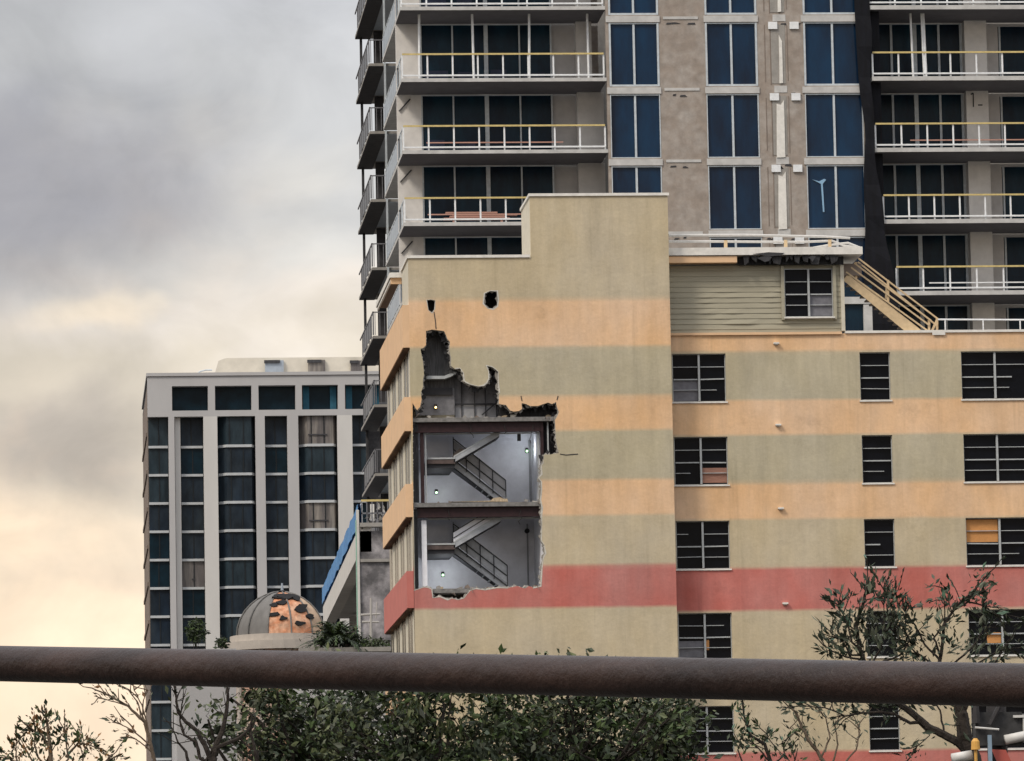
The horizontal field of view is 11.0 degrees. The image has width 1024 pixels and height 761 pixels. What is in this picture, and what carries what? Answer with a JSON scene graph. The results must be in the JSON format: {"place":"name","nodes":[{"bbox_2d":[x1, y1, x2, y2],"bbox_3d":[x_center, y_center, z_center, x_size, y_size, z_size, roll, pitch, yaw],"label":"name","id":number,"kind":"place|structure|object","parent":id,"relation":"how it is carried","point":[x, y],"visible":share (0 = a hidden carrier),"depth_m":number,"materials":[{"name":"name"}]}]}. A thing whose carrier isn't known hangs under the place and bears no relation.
{"place":"outdoors","nodes":[
{"label":"outdoors","id":0,"kind":"place"},
{"bbox_2d":[0,0,397,760],"label":"sky","id":1,"kind":"structure","parent":0,"point":[181,180],"materials":[{"name":"grey"}]},
{"bbox_2d":[142,357,380,760],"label":"apartment block","id":2,"kind":"structure","parent":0,"point":[253,481],"depth_m":562.73,"materials":[{"name":"paint"}]},
{"bbox_2d":[148,418,167,448],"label":"window","id":3,"kind":"structure","parent":2,"relation":"in","point":[157,427],"depth_m":562.96,"materials":[{"name":"blue"}]},
{"bbox_2d":[148,449,167,476],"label":"window","id":4,"kind":"structure","parent":2,"relation":"in","point":[158,458],"depth_m":562.55,"materials":[{"name":"blue"}]},
{"bbox_2d":[149,477,168,504],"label":"window","id":5,"kind":"structure","parent":2,"relation":"in","point":[158,486],"depth_m":562.27,"materials":[{"name":"blue"}]},
{"bbox_2d":[149,505,168,532],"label":"window","id":6,"kind":"structure","parent":2,"relation":"in","point":[158,514],"depth_m":561.86,"materials":[{"name":"blue"}]},
{"bbox_2d":[149,533,168,561],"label":"window","id":7,"kind":"structure","parent":2,"relation":"in","point":[158,542],"depth_m":561.59,"materials":[{"name":"blue"}]},
{"bbox_2d":[150,562,169,589],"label":"window","id":8,"kind":"structure","parent":2,"relation":"in","point":[159,571],"depth_m":561.18,"materials":[{"name":"blue"}]},
{"bbox_2d":[150,590,169,617],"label":"window","id":9,"kind":"structure","parent":2,"relation":"in","point":[159,599],"depth_m":560.90,"materials":[{"name":"blue glass"}]},
{"bbox_2d":[150,618,169,646],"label":"window","id":10,"kind":"structure","parent":2,"relation":"in","point":[159,627],"depth_m":560.49,"materials":[{"name":"blue glass"}]},
{"bbox_2d":[151,703,170,731],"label":"window","id":11,"kind":"structure","parent":2,"relation":"in","point":[158,711],"depth_m":559.54,"materials":[{"name":"blue"}]},
{"bbox_2d":[152,732,171,760],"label":"window","id":12,"kind":"structure","parent":2,"relation":"in","point":[161,745],"depth_m":559.13,"materials":[{"name":"blue"}]},
{"bbox_2d":[172,387,207,410],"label":"window","id":13,"kind":"structure","parent":2,"relation":"in","point":[183,398],"depth_m":563.92,"materials":[{"name":"black glass"}]},
{"bbox_2d":[180,418,202,448],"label":"window","id":14,"kind":"structure","parent":2,"relation":"in","point":[191,428],"depth_m":563.65,"materials":[{"name":"black glass"}]},
{"bbox_2d":[181,449,202,476],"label":"window","id":15,"kind":"structure","parent":2,"relation":"in","point":[191,459],"depth_m":563.37,"materials":[{"name":"blue"}]},
{"bbox_2d":[181,477,202,504],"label":"window","id":16,"kind":"structure","parent":2,"relation":"in","point":[191,487],"depth_m":562.96,"materials":[{"name":"black glass"}]},
{"bbox_2d":[181,505,203,532],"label":"window","id":17,"kind":"structure","parent":2,"relation":"in","point":[192,515],"depth_m":562.69,"materials":[{"name":"black"}]},
{"bbox_2d":[182,533,203,561],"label":"window","id":18,"kind":"structure","parent":2,"relation":"in","point":[192,543],"depth_m":562.27,"materials":[{"name":"black"}]},
{"bbox_2d":[182,561,204,589],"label":"window","id":19,"kind":"structure","parent":2,"relation":"in","point":[192,572],"depth_m":562.00,"materials":[{"name":"grey glass"}]},
{"bbox_2d":[182,590,204,617],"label":"window","id":20,"kind":"structure","parent":2,"relation":"in","point":[193,600],"depth_m":561.59,"materials":[{"name":"blue"}]},
{"bbox_2d":[220,617,239,642],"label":"window","id":21,"kind":"structure","parent":2,"relation":"in","point":[228,625],"depth_m":560.77,"materials":[{"name":"blue glass"}]},
{"bbox_2d":[215,387,250,409],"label":"window","id":22,"kind":"structure","parent":2,"relation":"in","point":[226,398],"depth_m":564.34,"materials":[{"name":"black glass"}]},
{"bbox_2d":[217,416,254,447],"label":"window","id":23,"kind":"structure","parent":2,"relation":"in","point":[238,431],"depth_m":563.10,"materials":[{"name":"black"}]},
{"bbox_2d":[218,447,254,475],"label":"window","id":24,"kind":"structure","parent":2,"relation":"in","point":[232,461],"depth_m":562.82,"materials":[{"name":"black"}]},
{"bbox_2d":[218,475,254,504],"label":"window","id":25,"kind":"structure","parent":2,"relation":"in","point":[236,489],"depth_m":562.41,"materials":[{"name":"blue"}]},
{"bbox_2d":[218,504,255,532],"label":"window","id":26,"kind":"structure","parent":2,"relation":"in","point":[231,517],"depth_m":562.14,"materials":[{"name":"black glass"}]},
{"bbox_2d":[219,532,255,560],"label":"window","id":27,"kind":"structure","parent":2,"relation":"in","point":[232,545],"depth_m":561.73,"materials":[{"name":"blue"}]},
{"bbox_2d":[219,560,256,588],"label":"window","id":28,"kind":"structure","parent":2,"relation":"in","point":[233,574],"depth_m":561.45,"materials":[{"name":"blue"}]},
{"bbox_2d":[219,588,256,617],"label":"window","id":29,"kind":"structure","parent":2,"relation":"in","point":[233,602],"depth_m":561.04,"materials":[{"name":"blue glass"}]},
{"bbox_2d":[265,417,286,447],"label":"window","id":30,"kind":"structure","parent":2,"relation":"in","point":[275,427],"depth_m":564.06,"materials":[{"name":"black glass"}]},
{"bbox_2d":[265,447,286,475],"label":"window","id":31,"kind":"structure","parent":2,"relation":"in","point":[275,458],"depth_m":563.65,"materials":[{"name":"blue glass"}]},
{"bbox_2d":[258,386,294,409],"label":"window","id":32,"kind":"structure","parent":2,"relation":"in","point":[270,398],"depth_m":564.75,"materials":[{"name":"black glass"}]},
{"bbox_2d":[265,476,287,503],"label":"window","id":33,"kind":"structure","parent":2,"relation":"in","point":[276,486],"depth_m":563.37,"materials":[{"name":"blue"}]},
{"bbox_2d":[266,504,287,531],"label":"window","id":34,"kind":"structure","parent":2,"relation":"in","point":[276,514],"depth_m":562.96,"materials":[{"name":"black glass"}]},
{"bbox_2d":[266,532,287,559],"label":"window","id":35,"kind":"structure","parent":2,"relation":"in","point":[276,542],"depth_m":562.69,"materials":[{"name":"black glass"}]},
{"bbox_2d":[267,560,288,588],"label":"window","id":36,"kind":"structure","parent":2,"relation":"in","point":[277,570],"depth_m":562.27,"materials":[{"name":"blue"}]},
{"bbox_2d":[301,588,329,615],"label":"window","id":37,"kind":"structure","parent":2,"relation":"in","point":[313,595],"depth_m":561.73,"materials":[{"name":"blue glass"}]},
{"bbox_2d":[298,416,335,446],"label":"window","id":38,"kind":"structure","parent":2,"relation":"in","point":[313,431],"depth_m":563.92,"materials":[{"name":"beige glass"}]},
{"bbox_2d":[300,559,333,587],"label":"window","id":39,"kind":"structure","parent":2,"relation":"in","point":[313,572],"depth_m":562.14,"materials":[{"name":"blue"}]},
{"bbox_2d":[299,446,336,475],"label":"window","id":40,"kind":"structure","parent":2,"relation":"in","point":[316,460],"depth_m":563.51,"materials":[{"name":"blue"}]},
{"bbox_2d":[299,474,336,503],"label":"window","id":41,"kind":"structure","parent":2,"relation":"in","point":[312,488],"depth_m":563.10,"materials":[{"name":"blue"}]},
{"bbox_2d":[299,503,337,531],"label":"window","id":42,"kind":"structure","parent":2,"relation":"in","point":[313,516],"depth_m":562.82,"materials":[{"name":"beige glass"}]},
{"bbox_2d":[300,531,337,559],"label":"window","id":43,"kind":"structure","parent":2,"relation":"in","point":[313,544],"depth_m":562.41,"materials":[{"name":"blue"}]},
{"bbox_2d":[302,386,337,409],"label":"window","id":44,"kind":"structure","parent":2,"relation":"in","point":[313,397],"depth_m":565.03,"materials":[{"name":"glass"}]},
{"bbox_2d":[352,416,365,446],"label":"window","id":45,"kind":"structure","parent":2,"relation":"in","point":[358,437],"depth_m":564.75,"materials":[{"name":"black glass"}]},
{"bbox_2d":[352,447,365,474],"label":"window","id":46,"kind":"structure","parent":2,"relation":"in","point":[359,453],"depth_m":564.48,"materials":[{"name":"black glass"}]},
{"bbox_2d":[345,386,378,408],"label":"window","id":47,"kind":"structure","parent":2,"relation":"in","point":[354,395],"depth_m":565.44,"materials":[{"name":"glass"}]},
{"bbox_2d":[221,583,338,760],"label":"domed pavilion","id":48,"kind":"structure","parent":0,"point":[281,620],"depth_m":298.20,"materials":[{"name":"grey metal"}]},
{"bbox_2d":[293,647,392,760],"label":"terrace building","id":49,"kind":"structure","parent":0,"point":[369,649],"depth_m":212.24,"materials":[{"name":"paint"}]},
{"bbox_2d":[293,621,367,650],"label":"palm","id":50,"kind":"object","parent":49,"relation":"on","point":[329,628],"visible":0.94,"depth_m":213.16,"materials":[{"name":"green plant"}]},
{"bbox_2d":[355,0,1023,530],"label":"apartment tower","id":51,"kind":"structure","parent":0,"point":[887,136],"depth_m":234.00,"materials":[{"name":"concrete"}]},
{"bbox_2d":[424,237,521,254],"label":"window","id":52,"kind":"structure","parent":51,"relation":"in","point":[432,245],"depth_m":234.39,"materials":[{"name":"black glass"}]},
{"bbox_2d":[419,0,550,6],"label":"window","id":53,"kind":"structure","parent":51,"relation":"in","point":[420,1],"depth_m":235.71,"materials":[{"name":"black glass"}]},
{"bbox_2d":[420,24,551,77],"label":"window","id":54,"kind":"structure","parent":51,"relation":"in","point":[488,38],"depth_m":235.42,"materials":[{"name":"black glass"}]},
{"bbox_2d":[421,95,553,149],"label":"window","id":55,"kind":"structure","parent":51,"relation":"in","point":[435,109],"depth_m":235.08,"materials":[{"name":"black glass"}]},
{"bbox_2d":[422,166,553,221],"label":"window","id":56,"kind":"structure","parent":51,"relation":"in","point":[438,181],"depth_m":234.68,"materials":[{"name":"black glass"}]},
{"bbox_2d":[608,0,657,14],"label":"window","id":57,"kind":"structure","parent":51,"relation":"in","point":[615,7],"depth_m":232.85,"materials":[{"name":"blue glass"}]},
{"bbox_2d":[608,23,659,86],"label":"window","id":58,"kind":"structure","parent":51,"relation":"in","point":[633,47],"depth_m":232.57,"materials":[{"name":"blue glass"}]},
{"bbox_2d":[610,94,660,157],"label":"window","id":59,"kind":"structure","parent":51,"relation":"in","point":[635,119],"depth_m":232.23,"materials":[{"name":"blue glass"}]},
{"bbox_2d":[611,166,661,192],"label":"window","id":60,"kind":"structure","parent":51,"relation":"in","point":[625,179],"depth_m":231.94,"materials":[{"name":"blue glass"}]},
{"bbox_2d":[704,0,755,14],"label":"window","id":61,"kind":"structure","parent":51,"relation":"in","point":[711,7],"depth_m":233.19,"materials":[{"name":"blue glass"}]},
{"bbox_2d":[705,22,757,85],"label":"window","id":62,"kind":"structure","parent":51,"relation":"in","point":[731,58],"depth_m":232.96,"materials":[{"name":"blue glass"}]},
{"bbox_2d":[706,94,759,157],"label":"window","id":63,"kind":"structure","parent":51,"relation":"in","point":[732,119],"depth_m":232.62,"materials":[{"name":"blue glass"}]},
{"bbox_2d":[708,165,761,229],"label":"window","id":64,"kind":"structure","parent":51,"relation":"in","point":[734,191],"depth_m":232.23,"materials":[{"name":"blue glass"}]},
{"bbox_2d":[710,237,761,247],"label":"window","id":65,"kind":"structure","parent":51,"relation":"in","point":[712,245],"depth_m":232.00,"materials":[{"name":"blue glass"}]},
{"bbox_2d":[802,0,854,13],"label":"window","id":66,"kind":"structure","parent":51,"relation":"in","point":[809,6],"depth_m":233.59,"materials":[{"name":"blue glass"}]},
{"bbox_2d":[803,22,858,85],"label":"window","id":67,"kind":"structure","parent":51,"relation":"in","point":[830,50],"depth_m":233.36,"materials":[{"name":"blue glass"}]},
{"bbox_2d":[805,93,863,156],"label":"window","id":68,"kind":"structure","parent":51,"relation":"in","point":[834,122],"depth_m":232.96,"materials":[{"name":"blue glass"}]},
{"bbox_2d":[807,165,864,228],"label":"window","id":69,"kind":"structure","parent":51,"relation":"in","point":[843,186],"depth_m":232.62,"materials":[{"name":"blue glass"}]},
{"bbox_2d":[808,237,864,284],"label":"window","id":70,"kind":"structure","parent":51,"relation":"in","point":[860,241],"depth_m":232.40,"materials":[{"name":"blue glass"}]},
{"bbox_2d":[879,24,962,75],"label":"window","id":71,"kind":"structure","parent":51,"relation":"in","point":[893,37],"depth_m":237.10,"materials":[{"name":"black glass"}]},
{"bbox_2d":[881,94,964,147],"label":"window","id":72,"kind":"structure","parent":51,"relation":"in","point":[895,108],"depth_m":236.75,"materials":[{"name":"black glass"}]},
{"bbox_2d":[883,164,966,218],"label":"window","id":73,"kind":"structure","parent":51,"relation":"in","point":[906,178],"depth_m":236.40,"materials":[{"name":"black glass"}]},
{"bbox_2d":[885,235,968,290],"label":"window","id":74,"kind":"structure","parent":51,"relation":"in","point":[904,250],"depth_m":236.00,"materials":[{"name":"black glass"}]},
{"bbox_2d":[899,305,969,329],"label":"window","id":75,"kind":"structure","parent":51,"relation":"in","point":[957,311],"depth_m":235.77,"materials":[{"name":"black glass"}]},
{"bbox_2d":[997,27,1023,75],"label":"window","id":76,"kind":"structure","parent":51,"relation":"in","point":[1009,38],"depth_m":237.68,"materials":[{"name":"black glass"}]},
{"bbox_2d":[1000,97,1023,146],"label":"window","id":77,"kind":"structure","parent":51,"relation":"in","point":[1011,108],"depth_m":237.33,"materials":[{"name":"black glass"}]},
{"bbox_2d":[1002,167,1023,218],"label":"window","id":78,"kind":"structure","parent":51,"relation":"in","point":[1012,177],"depth_m":236.92,"materials":[{"name":"black glass"}]},
{"bbox_2d":[1004,237,1023,289],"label":"window","id":79,"kind":"structure","parent":51,"relation":"in","point":[1013,246],"depth_m":236.58,"materials":[{"name":"black glass"}]},
{"label":"ground","id":80,"kind":"structure","parent":0,"visible":0},
{"bbox_2d":[0,699,129,760],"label":"young tree","id":81,"kind":"object","parent":80,"relation":"on","point":[39,732],"visible":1,"depth_m":65.67,"materials":[{"name":"green plant"}]},
{"bbox_2d":[78,683,155,760],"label":"airy tree","id":82,"kind":"object","parent":80,"relation":"on","point":[139,717],"visible":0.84,"depth_m":65.79,"materials":[{"name":"brown plant"}]},
{"bbox_2d":[183,616,210,648],"bbox_3d":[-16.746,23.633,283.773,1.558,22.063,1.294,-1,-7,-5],"label":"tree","id":83,"kind":"object","parent":80,"relation":"on","point":[195,633],"visible":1,"depth_m":284.75,"materials":[{"name":"green plant"}]},
{"bbox_2d":[174,649,236,760],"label":"building","id":84,"kind":"structure","parent":80,"relation":"on","point":[202,697],"depth_m":283.48,"materials":[{"name":"paint"}]},
{"bbox_2d":[157,686,267,760],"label":"bare tree","id":85,"kind":"object","parent":80,"relation":"on","point":[211,755],"visible":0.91,"depth_m":73.83,"materials":[{"name":"brown plant"}]},
{"bbox_2d":[185,638,397,760],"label":"leafy tree","id":86,"kind":"object","parent":80,"relation":"on","point":[282,707],"visible":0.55,"depth_m":91.53,"materials":[{"name":"green plant"}]},
{"bbox_2d":[322,499,390,646],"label":"parking deck","id":87,"kind":"structure","parent":80,"relation":"on","point":[358,580],"depth_m":223.04,"materials":[{"name":"concrete"}]},
{"bbox_2d":[278,643,548,760],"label":"leafy tree","id":88,"kind":"object","parent":80,"relation":"on","point":[418,717],"visible":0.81,"depth_m":87.86,"materials":[{"name":"green plant"}]},
{"bbox_2d":[0,646,1023,706],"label":"pipe rail","id":89,"kind":"object","parent":80,"relation":"on","point":[927,683],"visible":1,"depth_m":11.34,"materials":[{"name":"brown metal"}]},
{"bbox_2d":[453,647,719,760],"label":"leafy tree","id":90,"kind":"object","parent":80,"relation":"on","point":[582,745],"visible":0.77,"depth_m":89.88,"materials":[{"name":"green plant"}]},
{"bbox_2d":[612,698,723,760],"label":"leafy tree","id":91,"kind":"object","parent":80,"relation":"on","point":[675,748],"visible":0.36,"depth_m":94.32,"materials":[{"name":"green plant"}]},
{"bbox_2d":[376,193,1023,760],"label":"hotel building","id":92,"kind":"structure","parent":80,"relation":"on","point":[616,425],"depth_m":187.99,"materials":[{"name":"paint"}]},
{"bbox_2d":[672,354,727,403],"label":"window","id":93,"kind":"structure","parent":92,"relation":"in","point":[697,378],"depth_m":188.71,"materials":[{"name":"black glass"}]},
{"bbox_2d":[674,437,729,486],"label":"window","id":94,"kind":"structure","parent":92,"relation":"in","point":[698,461],"depth_m":188.34,"materials":[{"name":"black glass"}]},
{"bbox_2d":[676,521,731,570],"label":"window","id":95,"kind":"structure","parent":92,"relation":"in","point":[700,545],"depth_m":188.02,"materials":[{"name":"black glass"}]},
{"bbox_2d":[678,613,731,657],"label":"window","id":96,"kind":"structure","parent":92,"relation":"in","point":[700,635],"depth_m":187.65,"materials":[{"name":"black glass"}]},
{"bbox_2d":[685,706,735,754],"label":"window","id":97,"kind":"structure","parent":92,"relation":"in","point":[720,744],"depth_m":187.28,"materials":[{"name":"black glass"}]},
{"bbox_2d":[784,268,834,318],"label":"window","id":98,"kind":"structure","parent":92,"relation":"in","point":[808,292],"depth_m":189.31,"materials":[{"name":"black glass"}]},
{"bbox_2d":[859,352,891,401],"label":"window","id":99,"kind":"structure","parent":92,"relation":"in","point":[874,367],"depth_m":189.21,"materials":[{"name":"black glass"}]},
{"bbox_2d":[862,435,894,484],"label":"window","id":100,"kind":"structure","parent":92,"relation":"in","point":[877,468],"depth_m":188.89,"materials":[{"name":"black glass"}]},
{"bbox_2d":[864,519,896,568],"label":"window","id":101,"kind":"structure","parent":92,"relation":"in","point":[879,542],"depth_m":188.57,"materials":[{"name":"black glass"}]},
{"bbox_2d":[866,611,899,657],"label":"window","id":102,"kind":"structure","parent":92,"relation":"in","point":[888,648],"depth_m":188.15,"materials":[{"name":"black glass"}]},
{"bbox_2d":[869,704,901,751],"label":"window","id":103,"kind":"structure","parent":92,"relation":"in","point":[886,738],"depth_m":187.79,"materials":[{"name":"black glass"}]},
{"bbox_2d":[961,351,1023,400],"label":"window","id":104,"kind":"structure","parent":92,"relation":"in","point":[998,375],"depth_m":189.58,"materials":[{"name":"black glass"}]},
{"bbox_2d":[963,434,1023,483],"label":"window","id":105,"kind":"structure","parent":92,"relation":"in","point":[988,458],"depth_m":189.26,"materials":[{"name":"black glass"}]},
{"bbox_2d":[966,518,1023,566],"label":"window","id":106,"kind":"structure","parent":92,"relation":"in","point":[988,540],"depth_m":188.89,"materials":[{"name":"black glass"}]},
{"bbox_2d":[968,609,1023,656],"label":"window","id":107,"kind":"structure","parent":92,"relation":"in","point":[997,636],"depth_m":188.52,"materials":[{"name":"black glass"}]},
{"bbox_2d":[717,700,810,760],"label":"shrub","id":108,"kind":"object","parent":80,"relation":"on","point":[764,738],"visible":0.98,"depth_m":70.44,"materials":[{"name":"green plant"}]},
{"bbox_2d":[778,701,870,760],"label":"sapling","id":109,"kind":"object","parent":80,"relation":"on","point":[806,734],"visible":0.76,"depth_m":70.52,"materials":[{"name":"green plant"}]},
{"bbox_2d":[842,285,872,332],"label":"glazed stair head","id":110,"kind":"object","parent":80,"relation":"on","point":[858,314],"visible":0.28,"depth_m":217.80},
{"bbox_2d":[776,554,1023,760],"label":"spindly tree","id":111,"kind":"object","parent":80,"relation":"on","point":[962,740],"visible":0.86,"depth_m":62.65,"materials":[{"name":"green plant"}]},
{"bbox_2d":[951,706,1023,760],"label":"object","id":112,"kind":"object","parent":80,"relation":"on","point":[997,731],"visible":0.92,"depth_m":58.54,"materials":[{"name":"grey metal"}]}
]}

